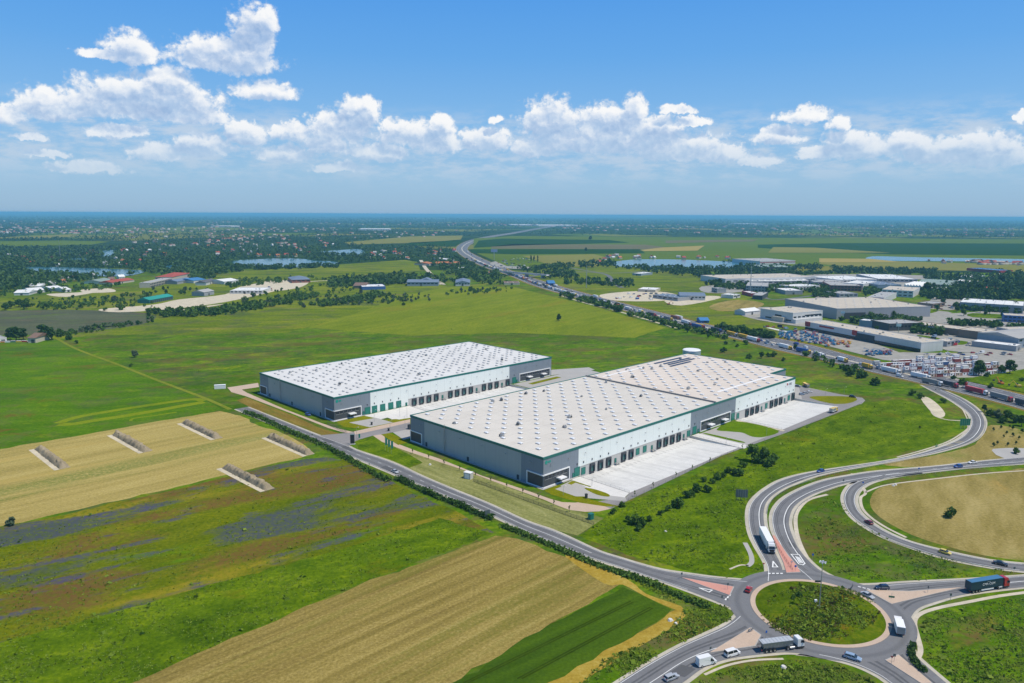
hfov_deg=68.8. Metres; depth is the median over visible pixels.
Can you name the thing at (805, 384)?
box truck
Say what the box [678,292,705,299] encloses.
gabled office
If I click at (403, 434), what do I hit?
parking
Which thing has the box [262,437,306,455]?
bare strip
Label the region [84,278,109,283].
green shed
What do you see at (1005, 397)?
lorry
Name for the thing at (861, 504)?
footway
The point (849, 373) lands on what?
bush
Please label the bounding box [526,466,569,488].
window frame
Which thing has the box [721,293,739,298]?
workshop
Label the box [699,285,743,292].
paved yard
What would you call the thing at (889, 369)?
lorry
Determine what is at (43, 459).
bare strip
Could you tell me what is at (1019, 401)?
lorry
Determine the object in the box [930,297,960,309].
paved yard
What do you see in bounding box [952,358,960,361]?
site cabin
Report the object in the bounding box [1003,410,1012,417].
broadleaf tree
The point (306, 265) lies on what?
woodland
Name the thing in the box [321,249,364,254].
lake
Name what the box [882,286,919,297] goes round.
modern office
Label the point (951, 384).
lorry
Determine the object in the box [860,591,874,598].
saloon
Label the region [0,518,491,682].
green strip
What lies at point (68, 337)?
bush
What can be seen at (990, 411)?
bush
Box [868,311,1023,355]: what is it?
paved yard
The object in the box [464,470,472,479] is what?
transformer cabin
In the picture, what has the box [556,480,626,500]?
parking
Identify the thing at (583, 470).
loading door
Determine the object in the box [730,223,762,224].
hall
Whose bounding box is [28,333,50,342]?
farmhouse
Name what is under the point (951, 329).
terrace building
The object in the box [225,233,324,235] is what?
crop field
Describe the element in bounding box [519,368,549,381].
window frame
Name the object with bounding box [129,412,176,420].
mown track
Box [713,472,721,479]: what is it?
bush
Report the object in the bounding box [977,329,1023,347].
blue grey hall
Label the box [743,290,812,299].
road
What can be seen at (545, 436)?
logistics hall
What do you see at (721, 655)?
lane wear
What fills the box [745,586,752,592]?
hatchback
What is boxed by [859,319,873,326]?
white roof shed
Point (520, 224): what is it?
hall
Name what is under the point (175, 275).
red hip house
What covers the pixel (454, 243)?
crop field
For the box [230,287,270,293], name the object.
white market hall
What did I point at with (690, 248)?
crop field
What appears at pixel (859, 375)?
bush
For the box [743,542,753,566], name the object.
footway
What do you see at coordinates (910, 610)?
road
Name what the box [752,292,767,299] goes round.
dark box building
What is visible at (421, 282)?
roadside inn
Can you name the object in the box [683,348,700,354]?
water tank
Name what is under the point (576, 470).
roller door
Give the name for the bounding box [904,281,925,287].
sawtooth hall
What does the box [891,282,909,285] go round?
paved yard
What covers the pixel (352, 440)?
totem sign
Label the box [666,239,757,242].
crop field
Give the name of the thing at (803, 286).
white shed
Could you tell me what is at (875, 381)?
bush
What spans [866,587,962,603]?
traffic island
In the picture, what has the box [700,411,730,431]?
window frame
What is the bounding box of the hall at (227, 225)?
[211,225,239,226]
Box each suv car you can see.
[874,583,889,589]
[953,463,962,467]
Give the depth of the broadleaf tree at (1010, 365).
602.29 m
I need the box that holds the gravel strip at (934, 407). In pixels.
[921,397,944,417]
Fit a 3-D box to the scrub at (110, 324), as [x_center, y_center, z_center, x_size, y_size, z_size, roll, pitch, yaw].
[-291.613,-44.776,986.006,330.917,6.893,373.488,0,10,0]
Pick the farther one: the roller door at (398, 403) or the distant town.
the distant town
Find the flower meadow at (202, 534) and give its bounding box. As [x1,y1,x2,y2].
[0,457,493,642]
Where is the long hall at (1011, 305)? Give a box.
[960,298,1023,313]
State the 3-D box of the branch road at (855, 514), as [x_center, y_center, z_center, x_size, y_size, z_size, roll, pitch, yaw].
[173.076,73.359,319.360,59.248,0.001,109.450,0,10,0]
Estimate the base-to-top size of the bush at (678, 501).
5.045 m
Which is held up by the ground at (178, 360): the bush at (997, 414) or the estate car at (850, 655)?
the bush at (997, 414)
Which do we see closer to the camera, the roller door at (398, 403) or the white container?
the roller door at (398, 403)
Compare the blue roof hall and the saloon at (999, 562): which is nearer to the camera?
the saloon at (999, 562)
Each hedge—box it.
[242,409,392,480]
[393,475,494,521]
[498,523,713,609]
[906,640,927,672]
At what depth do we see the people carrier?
214.59 m
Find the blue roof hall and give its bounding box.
[967,268,1012,272]
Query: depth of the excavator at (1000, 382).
566.26 m
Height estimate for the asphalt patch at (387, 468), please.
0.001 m
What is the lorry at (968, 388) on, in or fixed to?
on the motorway
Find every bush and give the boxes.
[5,517,15,525]
[65,334,72,339]
[111,295,116,301]
[115,302,124,309]
[131,350,138,356]
[159,310,168,316]
[197,304,206,310]
[629,513,641,523]
[635,523,642,530]
[637,517,646,525]
[671,496,683,506]
[682,490,691,497]
[692,483,701,491]
[703,484,712,492]
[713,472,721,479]
[724,466,732,472]
[734,468,743,475]
[739,460,747,467]
[754,453,764,463]
[763,457,772,465]
[766,453,779,464]
[845,370,854,375]
[856,372,863,377]
[869,377,880,384]
[908,389,915,394]
[943,506,956,516]
[957,378,966,384]
[985,408,994,415]
[993,409,1003,417]
[999,415,1007,422]
[1008,414,1019,421]
[1013,447,1020,453]
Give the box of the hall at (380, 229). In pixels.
[358,228,390,230]
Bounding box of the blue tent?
[696,317,709,322]
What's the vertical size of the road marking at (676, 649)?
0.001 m
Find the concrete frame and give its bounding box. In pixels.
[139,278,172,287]
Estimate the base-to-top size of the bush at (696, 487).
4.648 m
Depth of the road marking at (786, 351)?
616.41 m
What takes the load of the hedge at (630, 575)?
on the ground at (178, 360)
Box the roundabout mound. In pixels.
[755,581,885,644]
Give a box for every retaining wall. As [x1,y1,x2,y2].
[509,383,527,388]
[580,475,629,492]
[690,435,738,447]
[794,397,834,405]
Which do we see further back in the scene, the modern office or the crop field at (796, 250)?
the crop field at (796, 250)
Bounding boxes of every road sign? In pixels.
[736,489,747,500]
[960,419,970,428]
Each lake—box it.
[26,267,142,275]
[103,250,112,257]
[232,258,337,266]
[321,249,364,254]
[616,259,745,267]
[866,256,1023,261]
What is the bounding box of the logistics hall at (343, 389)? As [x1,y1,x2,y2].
[259,341,551,420]
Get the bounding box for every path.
[227,383,350,432]
[354,419,409,433]
[373,434,609,511]
[736,420,784,430]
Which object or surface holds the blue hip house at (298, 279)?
on the pale meadow at (287, 318)
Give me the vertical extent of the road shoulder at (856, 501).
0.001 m
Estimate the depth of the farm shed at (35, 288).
1178.27 m
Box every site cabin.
[890,364,898,367]
[903,366,910,369]
[909,363,917,366]
[929,367,937,370]
[935,364,943,367]
[948,363,955,366]
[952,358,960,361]
[960,365,968,368]
[970,355,977,358]
[991,361,998,364]
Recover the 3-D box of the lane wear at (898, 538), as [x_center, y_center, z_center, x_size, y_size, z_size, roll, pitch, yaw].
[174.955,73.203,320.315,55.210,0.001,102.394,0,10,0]
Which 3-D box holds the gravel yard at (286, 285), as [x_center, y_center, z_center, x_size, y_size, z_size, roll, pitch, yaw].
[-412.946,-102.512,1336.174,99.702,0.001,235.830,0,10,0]
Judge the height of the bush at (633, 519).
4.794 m
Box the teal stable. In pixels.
[137,294,172,303]
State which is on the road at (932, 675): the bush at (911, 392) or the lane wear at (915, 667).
the lane wear at (915, 667)
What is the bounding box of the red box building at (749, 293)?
[742,291,756,296]
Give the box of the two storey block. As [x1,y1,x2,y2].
[746,282,768,291]
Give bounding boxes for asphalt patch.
[321,438,334,442]
[381,466,398,473]
[669,665,694,676]
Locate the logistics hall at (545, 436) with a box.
[410,353,795,488]
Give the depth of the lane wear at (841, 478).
345.09 m
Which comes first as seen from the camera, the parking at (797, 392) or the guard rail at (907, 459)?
the guard rail at (907, 459)
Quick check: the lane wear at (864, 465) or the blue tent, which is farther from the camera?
the blue tent
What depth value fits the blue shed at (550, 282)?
1334.97 m
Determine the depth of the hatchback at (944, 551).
280.81 m
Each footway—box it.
[704,658,783,674]
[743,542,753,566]
[793,494,827,563]
[851,473,905,537]
[867,470,1023,491]
[897,425,969,456]
[912,591,1023,659]
[930,409,959,420]
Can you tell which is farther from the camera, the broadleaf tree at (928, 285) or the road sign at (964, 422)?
the broadleaf tree at (928, 285)
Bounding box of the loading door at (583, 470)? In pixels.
[581,467,585,474]
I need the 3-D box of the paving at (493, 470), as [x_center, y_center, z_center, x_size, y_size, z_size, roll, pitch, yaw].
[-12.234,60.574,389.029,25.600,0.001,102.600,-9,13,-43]
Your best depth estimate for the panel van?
209.97 m
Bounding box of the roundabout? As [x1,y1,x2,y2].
[731,571,914,659]
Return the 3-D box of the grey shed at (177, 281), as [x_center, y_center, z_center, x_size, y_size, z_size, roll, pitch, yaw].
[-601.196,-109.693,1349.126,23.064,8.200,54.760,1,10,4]
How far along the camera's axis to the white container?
538.25 m
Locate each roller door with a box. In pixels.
[365,407,369,414]
[372,405,376,412]
[380,404,384,410]
[388,402,393,409]
[396,400,400,407]
[574,466,579,476]
[692,426,696,434]
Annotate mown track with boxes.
[55,398,204,423]
[56,401,205,425]
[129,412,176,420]
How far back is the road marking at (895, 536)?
310.37 m
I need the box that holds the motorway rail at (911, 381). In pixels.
[752,343,1023,409]
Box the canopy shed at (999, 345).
[971,339,1021,351]
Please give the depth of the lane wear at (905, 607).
248.72 m
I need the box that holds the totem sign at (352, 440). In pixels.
[350,434,354,444]
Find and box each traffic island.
[682,577,733,594]
[709,628,760,652]
[772,535,800,572]
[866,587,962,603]
[885,654,931,682]
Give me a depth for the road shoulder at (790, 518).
340.22 m
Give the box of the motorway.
[456,226,1023,408]
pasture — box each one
[0,340,220,448]
[308,287,664,337]
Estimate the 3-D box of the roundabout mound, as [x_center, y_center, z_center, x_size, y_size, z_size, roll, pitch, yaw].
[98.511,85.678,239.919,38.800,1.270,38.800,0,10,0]
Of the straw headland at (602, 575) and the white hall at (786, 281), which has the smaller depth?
the straw headland at (602, 575)
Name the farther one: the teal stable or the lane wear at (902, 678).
the teal stable
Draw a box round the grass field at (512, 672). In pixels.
[453,587,670,682]
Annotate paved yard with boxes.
[490,261,528,268]
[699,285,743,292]
[742,307,804,326]
[779,330,897,360]
[806,274,924,278]
[816,296,946,309]
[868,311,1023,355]
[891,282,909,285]
[891,352,1023,380]
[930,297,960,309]
[930,311,950,316]
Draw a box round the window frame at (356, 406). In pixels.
[325,406,361,420]
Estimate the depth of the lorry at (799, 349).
692.45 m
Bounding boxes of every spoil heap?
[34,445,69,468]
[112,430,152,452]
[182,419,222,438]
[222,463,273,490]
[266,433,314,455]
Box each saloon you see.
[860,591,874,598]
[993,560,1007,566]
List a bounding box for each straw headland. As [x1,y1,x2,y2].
[548,610,684,682]
[565,555,682,609]
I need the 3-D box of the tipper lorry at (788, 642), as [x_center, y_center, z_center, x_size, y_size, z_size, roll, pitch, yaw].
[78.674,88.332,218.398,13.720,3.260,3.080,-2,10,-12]
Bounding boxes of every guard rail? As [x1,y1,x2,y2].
[818,426,985,476]
[870,463,1023,481]
[870,531,1003,570]
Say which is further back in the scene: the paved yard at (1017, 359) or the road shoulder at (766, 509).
the paved yard at (1017, 359)
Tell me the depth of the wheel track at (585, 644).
220.54 m
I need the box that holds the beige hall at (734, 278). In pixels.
[700,273,815,282]
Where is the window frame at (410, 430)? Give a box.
[410,430,421,444]
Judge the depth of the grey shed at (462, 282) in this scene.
1320.94 m
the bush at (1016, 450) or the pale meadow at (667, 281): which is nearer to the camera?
the bush at (1016, 450)
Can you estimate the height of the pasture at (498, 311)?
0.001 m
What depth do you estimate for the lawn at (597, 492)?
341.29 m
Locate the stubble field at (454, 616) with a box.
[133,536,618,682]
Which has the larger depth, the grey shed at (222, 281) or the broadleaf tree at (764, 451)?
the grey shed at (222, 281)
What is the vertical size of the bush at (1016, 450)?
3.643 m
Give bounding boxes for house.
[116,274,124,278]
[155,272,190,278]
[288,276,309,282]
[353,282,369,288]
[414,261,432,265]
[711,287,725,292]
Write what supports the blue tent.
on the pale meadow at (667, 281)
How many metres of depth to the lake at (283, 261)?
1954.72 m
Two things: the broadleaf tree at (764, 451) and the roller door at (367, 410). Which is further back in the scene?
the roller door at (367, 410)
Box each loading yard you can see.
[413,386,523,410]
[585,438,737,491]
[739,400,837,429]
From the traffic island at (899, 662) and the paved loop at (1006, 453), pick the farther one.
the paved loop at (1006, 453)
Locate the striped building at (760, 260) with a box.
[732,258,794,263]
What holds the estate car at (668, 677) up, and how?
on the road at (737, 624)
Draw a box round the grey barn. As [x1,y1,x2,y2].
[192,288,213,295]
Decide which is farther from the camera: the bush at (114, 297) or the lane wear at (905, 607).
the bush at (114, 297)
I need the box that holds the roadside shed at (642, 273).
[632,272,652,275]
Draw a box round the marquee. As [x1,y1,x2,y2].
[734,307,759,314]
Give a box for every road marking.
[300,428,745,581]
[355,457,679,586]
[437,487,590,552]
[456,234,1022,408]
[621,620,735,682]
[650,648,715,682]
[749,397,971,579]
[759,392,980,524]
[773,457,1021,578]
[783,462,1012,553]
[791,554,805,564]
[845,473,1014,569]
[854,475,1016,563]
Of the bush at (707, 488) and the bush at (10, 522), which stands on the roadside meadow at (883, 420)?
the bush at (707, 488)
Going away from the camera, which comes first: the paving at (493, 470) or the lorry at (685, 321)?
the paving at (493, 470)
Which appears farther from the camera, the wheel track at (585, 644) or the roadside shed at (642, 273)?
the roadside shed at (642, 273)
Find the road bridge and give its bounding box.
[488,270,549,277]
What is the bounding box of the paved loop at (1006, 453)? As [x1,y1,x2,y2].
[992,448,1023,458]
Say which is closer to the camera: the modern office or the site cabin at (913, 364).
the site cabin at (913, 364)
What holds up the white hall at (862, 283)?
on the ground at (178, 360)
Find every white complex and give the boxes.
[806,279,843,284]
[814,275,876,281]
[856,274,917,281]
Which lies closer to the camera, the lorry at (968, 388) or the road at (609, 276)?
the lorry at (968, 388)
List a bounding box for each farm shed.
[0,335,6,340]
[14,289,36,294]
[22,287,44,292]
[28,284,47,287]
[42,285,60,290]
[54,287,70,291]
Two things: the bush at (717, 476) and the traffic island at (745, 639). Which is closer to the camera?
the traffic island at (745, 639)
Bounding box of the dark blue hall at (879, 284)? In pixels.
[851,280,900,288]
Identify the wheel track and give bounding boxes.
[463,601,630,682]
[468,602,633,682]
[517,607,650,678]
[521,608,653,678]
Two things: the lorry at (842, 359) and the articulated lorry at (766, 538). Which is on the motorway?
the lorry at (842, 359)
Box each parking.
[349,418,392,426]
[393,429,409,439]
[515,370,599,387]
[551,367,593,374]
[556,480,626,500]
[794,384,861,403]
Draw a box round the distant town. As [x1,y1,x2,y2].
[0,220,1023,264]
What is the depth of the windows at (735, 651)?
214.33 m
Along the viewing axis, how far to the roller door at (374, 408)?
476.03 m
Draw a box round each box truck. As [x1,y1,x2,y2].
[802,382,809,386]
[829,407,837,412]
[893,615,905,634]
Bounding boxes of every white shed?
[361,284,385,289]
[775,288,802,294]
[779,284,818,289]
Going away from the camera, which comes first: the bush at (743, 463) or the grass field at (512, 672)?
the grass field at (512, 672)
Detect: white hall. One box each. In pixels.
[745,279,818,283]
[844,280,876,289]
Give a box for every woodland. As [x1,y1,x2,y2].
[0,216,1023,242]
[0,238,506,289]
[231,251,357,269]
[491,257,1023,299]
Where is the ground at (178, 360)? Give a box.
[0,268,1023,682]
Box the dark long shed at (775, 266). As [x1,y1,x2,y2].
[750,264,795,269]
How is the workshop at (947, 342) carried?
on the ground at (178, 360)
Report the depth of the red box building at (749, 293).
1184.96 m
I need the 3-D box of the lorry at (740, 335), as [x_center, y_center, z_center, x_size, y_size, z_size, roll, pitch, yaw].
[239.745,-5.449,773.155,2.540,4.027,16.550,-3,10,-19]
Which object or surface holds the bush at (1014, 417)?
on the ground at (178, 360)
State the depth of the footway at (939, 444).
417.81 m
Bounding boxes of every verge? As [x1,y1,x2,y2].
[237,397,339,434]
[355,436,422,467]
[356,444,602,534]
[456,226,1023,410]
[917,335,940,338]
[958,369,1023,391]
[967,313,1001,318]
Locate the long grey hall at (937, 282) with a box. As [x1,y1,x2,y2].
[918,279,957,286]
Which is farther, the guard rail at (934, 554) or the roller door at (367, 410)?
the roller door at (367, 410)
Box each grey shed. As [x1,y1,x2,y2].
[165,277,186,283]
[195,278,214,284]
[211,278,237,283]
[455,278,469,285]
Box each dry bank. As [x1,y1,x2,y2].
[710,300,763,310]
[884,425,1023,466]
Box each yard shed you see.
[638,287,659,291]
[653,293,689,300]
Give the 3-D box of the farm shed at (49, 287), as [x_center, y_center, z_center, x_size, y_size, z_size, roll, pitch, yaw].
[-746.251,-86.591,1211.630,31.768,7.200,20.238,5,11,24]
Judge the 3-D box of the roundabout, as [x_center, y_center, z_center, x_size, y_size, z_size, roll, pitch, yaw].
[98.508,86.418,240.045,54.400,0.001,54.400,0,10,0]
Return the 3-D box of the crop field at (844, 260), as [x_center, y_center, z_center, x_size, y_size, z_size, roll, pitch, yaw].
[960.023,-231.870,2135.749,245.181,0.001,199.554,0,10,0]
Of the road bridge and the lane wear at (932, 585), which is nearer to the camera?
the lane wear at (932, 585)
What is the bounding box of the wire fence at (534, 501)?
[473,478,592,523]
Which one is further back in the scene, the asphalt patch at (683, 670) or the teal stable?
the teal stable
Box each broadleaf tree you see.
[1,303,7,308]
[4,328,11,339]
[8,300,13,307]
[8,326,21,339]
[20,328,27,339]
[36,324,47,333]
[46,327,56,339]
[746,444,759,460]
[760,446,770,458]
[924,282,931,288]
[943,289,949,297]
[974,360,986,375]
[986,306,993,313]
[998,274,1005,280]
[998,365,1005,371]
[1001,288,1011,293]
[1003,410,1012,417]
[1005,360,1017,372]
[1017,415,1023,425]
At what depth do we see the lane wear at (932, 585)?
256.44 m
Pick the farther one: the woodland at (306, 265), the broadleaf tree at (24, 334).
the woodland at (306, 265)
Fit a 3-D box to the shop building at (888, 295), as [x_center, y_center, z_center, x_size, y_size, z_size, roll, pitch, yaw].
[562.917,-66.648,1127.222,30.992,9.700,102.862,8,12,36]
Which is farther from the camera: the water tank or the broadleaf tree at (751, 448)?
the water tank
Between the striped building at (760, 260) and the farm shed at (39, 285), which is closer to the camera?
the farm shed at (39, 285)
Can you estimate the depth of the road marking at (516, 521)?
308.46 m
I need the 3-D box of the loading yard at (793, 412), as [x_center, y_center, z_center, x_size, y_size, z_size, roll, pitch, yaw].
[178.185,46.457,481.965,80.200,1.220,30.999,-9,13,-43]
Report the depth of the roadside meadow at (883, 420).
353.89 m
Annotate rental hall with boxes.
[805,320,943,352]
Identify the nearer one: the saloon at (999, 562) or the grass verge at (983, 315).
the saloon at (999, 562)
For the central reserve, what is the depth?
817.42 m
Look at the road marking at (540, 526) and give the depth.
303.17 m
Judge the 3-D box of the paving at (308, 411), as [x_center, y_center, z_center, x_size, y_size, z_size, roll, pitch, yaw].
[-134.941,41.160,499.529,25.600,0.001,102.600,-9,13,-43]
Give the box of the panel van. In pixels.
[695,653,716,667]
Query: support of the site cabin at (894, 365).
on the site cabin
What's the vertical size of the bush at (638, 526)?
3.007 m
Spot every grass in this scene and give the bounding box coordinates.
[0,322,616,682]
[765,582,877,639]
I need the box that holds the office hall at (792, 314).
[760,306,822,323]
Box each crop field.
[0,234,93,237]
[0,241,108,245]
[210,260,420,279]
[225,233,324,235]
[345,235,462,244]
[400,240,462,246]
[471,249,643,253]
[474,236,1023,266]
[474,238,628,247]
[492,244,661,248]
[524,254,603,266]
[642,246,702,250]
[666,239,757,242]
[758,243,1023,255]
[768,247,887,252]
[819,258,897,261]
[820,261,1023,271]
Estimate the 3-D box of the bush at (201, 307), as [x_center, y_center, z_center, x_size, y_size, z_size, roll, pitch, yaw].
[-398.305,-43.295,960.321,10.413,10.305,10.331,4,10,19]
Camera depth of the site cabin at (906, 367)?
603.80 m
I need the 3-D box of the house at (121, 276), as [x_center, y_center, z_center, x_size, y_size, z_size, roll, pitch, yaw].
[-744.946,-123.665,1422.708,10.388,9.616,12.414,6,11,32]
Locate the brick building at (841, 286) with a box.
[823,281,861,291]
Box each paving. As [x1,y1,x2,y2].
[258,393,368,421]
[410,441,577,489]
[700,427,766,444]
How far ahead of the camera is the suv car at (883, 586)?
253.17 m
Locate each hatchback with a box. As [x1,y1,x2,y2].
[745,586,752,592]
[864,520,873,524]
[938,548,951,554]
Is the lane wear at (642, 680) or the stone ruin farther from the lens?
the stone ruin
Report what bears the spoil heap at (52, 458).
on the hay field at (103, 468)
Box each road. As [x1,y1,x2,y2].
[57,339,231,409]
[237,407,738,606]
[319,422,409,445]
[419,260,445,284]
[506,271,623,287]
[563,296,675,327]
[570,267,644,272]
[599,387,864,508]
[619,617,801,682]
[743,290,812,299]
[748,385,984,570]
[772,457,1023,573]
[800,652,945,682]
[844,470,1023,570]
[864,576,1023,615]
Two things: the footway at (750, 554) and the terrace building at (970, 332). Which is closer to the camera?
the footway at (750, 554)
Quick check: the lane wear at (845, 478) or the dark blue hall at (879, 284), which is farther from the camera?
the dark blue hall at (879, 284)
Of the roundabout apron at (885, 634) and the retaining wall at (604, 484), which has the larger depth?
the retaining wall at (604, 484)
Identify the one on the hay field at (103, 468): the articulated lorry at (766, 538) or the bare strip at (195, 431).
the bare strip at (195, 431)
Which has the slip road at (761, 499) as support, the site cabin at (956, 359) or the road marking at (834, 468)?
the road marking at (834, 468)
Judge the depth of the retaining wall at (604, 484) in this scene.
352.23 m
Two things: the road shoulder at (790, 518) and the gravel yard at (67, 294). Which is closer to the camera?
the road shoulder at (790, 518)
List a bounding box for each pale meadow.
[0,279,504,338]
[512,264,818,345]
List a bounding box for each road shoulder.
[234,407,741,609]
[613,614,822,682]
[728,570,917,661]
[745,385,986,570]
[769,458,1023,575]
[798,650,949,682]
[840,473,1023,572]
[859,574,1023,617]
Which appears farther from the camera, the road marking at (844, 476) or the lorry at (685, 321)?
the lorry at (685, 321)
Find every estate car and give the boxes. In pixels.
[663,672,679,681]
[843,651,861,661]
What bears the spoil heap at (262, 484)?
on the flower meadow at (202, 534)
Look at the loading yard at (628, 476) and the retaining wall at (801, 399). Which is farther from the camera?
the retaining wall at (801, 399)
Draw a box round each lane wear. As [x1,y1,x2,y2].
[239,408,726,596]
[240,409,727,599]
[245,408,680,577]
[247,408,733,585]
[631,626,746,682]
[638,634,737,682]
[661,643,760,682]
[667,647,759,682]
[751,392,974,570]
[753,388,975,569]
[758,388,979,569]
[760,388,981,569]
[775,458,1023,570]
[777,459,1021,570]
[783,461,1023,572]
[785,462,1022,572]
[846,471,1023,569]
[847,471,1021,568]
[851,472,1018,565]
[852,472,1023,565]
[868,662,902,682]
[874,661,908,682]
[890,578,1021,589]
[900,583,1023,605]
[900,654,934,682]
[902,579,1023,590]
[903,584,1023,609]
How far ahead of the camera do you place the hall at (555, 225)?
8123.00 m
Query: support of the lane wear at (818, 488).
on the slip road at (792, 499)
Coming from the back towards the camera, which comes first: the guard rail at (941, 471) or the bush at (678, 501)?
the guard rail at (941, 471)
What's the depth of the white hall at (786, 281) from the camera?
1393.58 m
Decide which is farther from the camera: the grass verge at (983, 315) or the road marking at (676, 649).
the grass verge at (983, 315)
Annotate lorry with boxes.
[681,319,689,323]
[691,323,701,327]
[726,331,737,335]
[738,333,748,338]
[748,336,759,341]
[758,634,804,652]
[759,526,775,553]
[778,343,791,349]
[796,347,810,353]
[837,356,847,362]
[861,362,872,368]
[881,366,900,373]
[910,371,930,377]
[921,377,942,385]
[937,379,958,387]
[965,385,987,395]
[965,575,1009,593]
[990,391,1013,401]
[1015,398,1023,404]
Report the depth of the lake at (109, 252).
2350.45 m
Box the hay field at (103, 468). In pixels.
[0,411,306,525]
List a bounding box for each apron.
[364,413,386,418]
[375,406,424,418]
[572,477,628,496]
[692,433,747,447]
[750,579,891,647]
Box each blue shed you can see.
[183,277,205,282]
[546,280,554,285]
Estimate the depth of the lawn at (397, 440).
420.84 m
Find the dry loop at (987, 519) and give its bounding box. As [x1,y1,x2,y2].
[870,468,1023,560]
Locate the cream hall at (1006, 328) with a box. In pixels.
[996,326,1023,329]
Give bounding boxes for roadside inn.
[407,279,438,285]
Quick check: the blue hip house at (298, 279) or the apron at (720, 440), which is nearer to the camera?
the apron at (720, 440)
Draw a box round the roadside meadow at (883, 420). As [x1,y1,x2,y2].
[579,399,955,576]
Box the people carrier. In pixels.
[723,647,740,657]
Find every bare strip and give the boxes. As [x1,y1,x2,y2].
[29,449,58,469]
[107,435,142,452]
[178,423,213,439]
[217,468,264,491]
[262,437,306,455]
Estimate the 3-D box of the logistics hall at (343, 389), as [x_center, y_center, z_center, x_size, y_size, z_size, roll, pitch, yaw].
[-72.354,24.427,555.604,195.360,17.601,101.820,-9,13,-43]
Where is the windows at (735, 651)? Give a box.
[724,649,737,654]
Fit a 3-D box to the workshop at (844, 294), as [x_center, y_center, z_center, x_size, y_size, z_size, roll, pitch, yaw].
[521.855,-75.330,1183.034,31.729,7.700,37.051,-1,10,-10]
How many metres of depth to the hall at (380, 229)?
5679.09 m
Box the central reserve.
[461,227,1014,399]
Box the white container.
[214,384,225,388]
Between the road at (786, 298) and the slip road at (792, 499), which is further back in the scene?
the road at (786, 298)
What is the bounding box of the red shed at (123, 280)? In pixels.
[99,278,133,284]
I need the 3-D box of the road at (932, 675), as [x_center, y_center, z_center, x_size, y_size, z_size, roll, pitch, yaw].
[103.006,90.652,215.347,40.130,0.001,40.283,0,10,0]
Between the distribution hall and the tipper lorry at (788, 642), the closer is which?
the tipper lorry at (788, 642)
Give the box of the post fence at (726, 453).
[612,404,858,505]
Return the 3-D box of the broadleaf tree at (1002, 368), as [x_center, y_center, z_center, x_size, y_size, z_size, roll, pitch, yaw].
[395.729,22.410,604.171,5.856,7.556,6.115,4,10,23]
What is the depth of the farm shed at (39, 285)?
1240.33 m
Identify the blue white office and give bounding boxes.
[1002,313,1023,322]
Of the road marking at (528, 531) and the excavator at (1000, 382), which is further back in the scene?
the excavator at (1000, 382)
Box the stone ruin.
[504,281,519,284]
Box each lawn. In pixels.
[337,416,398,428]
[381,433,408,444]
[395,418,410,423]
[528,377,560,383]
[544,485,616,506]
[568,481,590,486]
[585,488,609,496]
[704,433,744,442]
[717,421,777,436]
[810,396,856,403]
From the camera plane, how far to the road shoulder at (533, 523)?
299.11 m
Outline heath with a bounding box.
[0,310,155,334]
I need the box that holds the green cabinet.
[588,512,593,519]
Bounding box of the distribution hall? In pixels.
[785,297,930,318]
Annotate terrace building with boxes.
[904,320,966,335]
[958,327,996,338]
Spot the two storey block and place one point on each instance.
(759, 286)
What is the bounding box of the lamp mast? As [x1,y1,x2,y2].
[817,560,825,606]
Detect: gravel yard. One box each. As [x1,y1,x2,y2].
[47,292,93,296]
[80,288,115,292]
[99,283,272,311]
[264,280,307,290]
[600,291,676,300]
[665,296,720,304]
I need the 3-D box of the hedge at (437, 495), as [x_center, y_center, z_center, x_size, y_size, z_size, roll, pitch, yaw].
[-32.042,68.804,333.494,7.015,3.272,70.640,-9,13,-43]
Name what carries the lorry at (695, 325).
on the motorway
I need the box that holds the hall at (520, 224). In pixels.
[508,224,534,225]
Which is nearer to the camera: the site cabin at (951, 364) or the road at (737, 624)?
the road at (737, 624)
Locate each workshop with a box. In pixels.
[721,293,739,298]
[826,291,857,296]
[918,301,944,307]
[937,338,958,346]
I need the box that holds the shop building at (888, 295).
[868,292,896,299]
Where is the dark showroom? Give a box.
[871,319,919,330]
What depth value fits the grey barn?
1139.43 m
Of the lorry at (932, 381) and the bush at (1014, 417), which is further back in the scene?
the lorry at (932, 381)
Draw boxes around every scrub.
[0,276,728,338]
[8,274,868,377]
[89,292,429,329]
[564,269,1023,337]
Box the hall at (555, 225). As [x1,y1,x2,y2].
[533,225,581,225]
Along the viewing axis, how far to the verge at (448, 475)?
333.55 m
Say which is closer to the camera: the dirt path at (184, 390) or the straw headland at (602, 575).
the straw headland at (602, 575)
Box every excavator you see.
[992,377,1003,384]
[1008,381,1021,387]

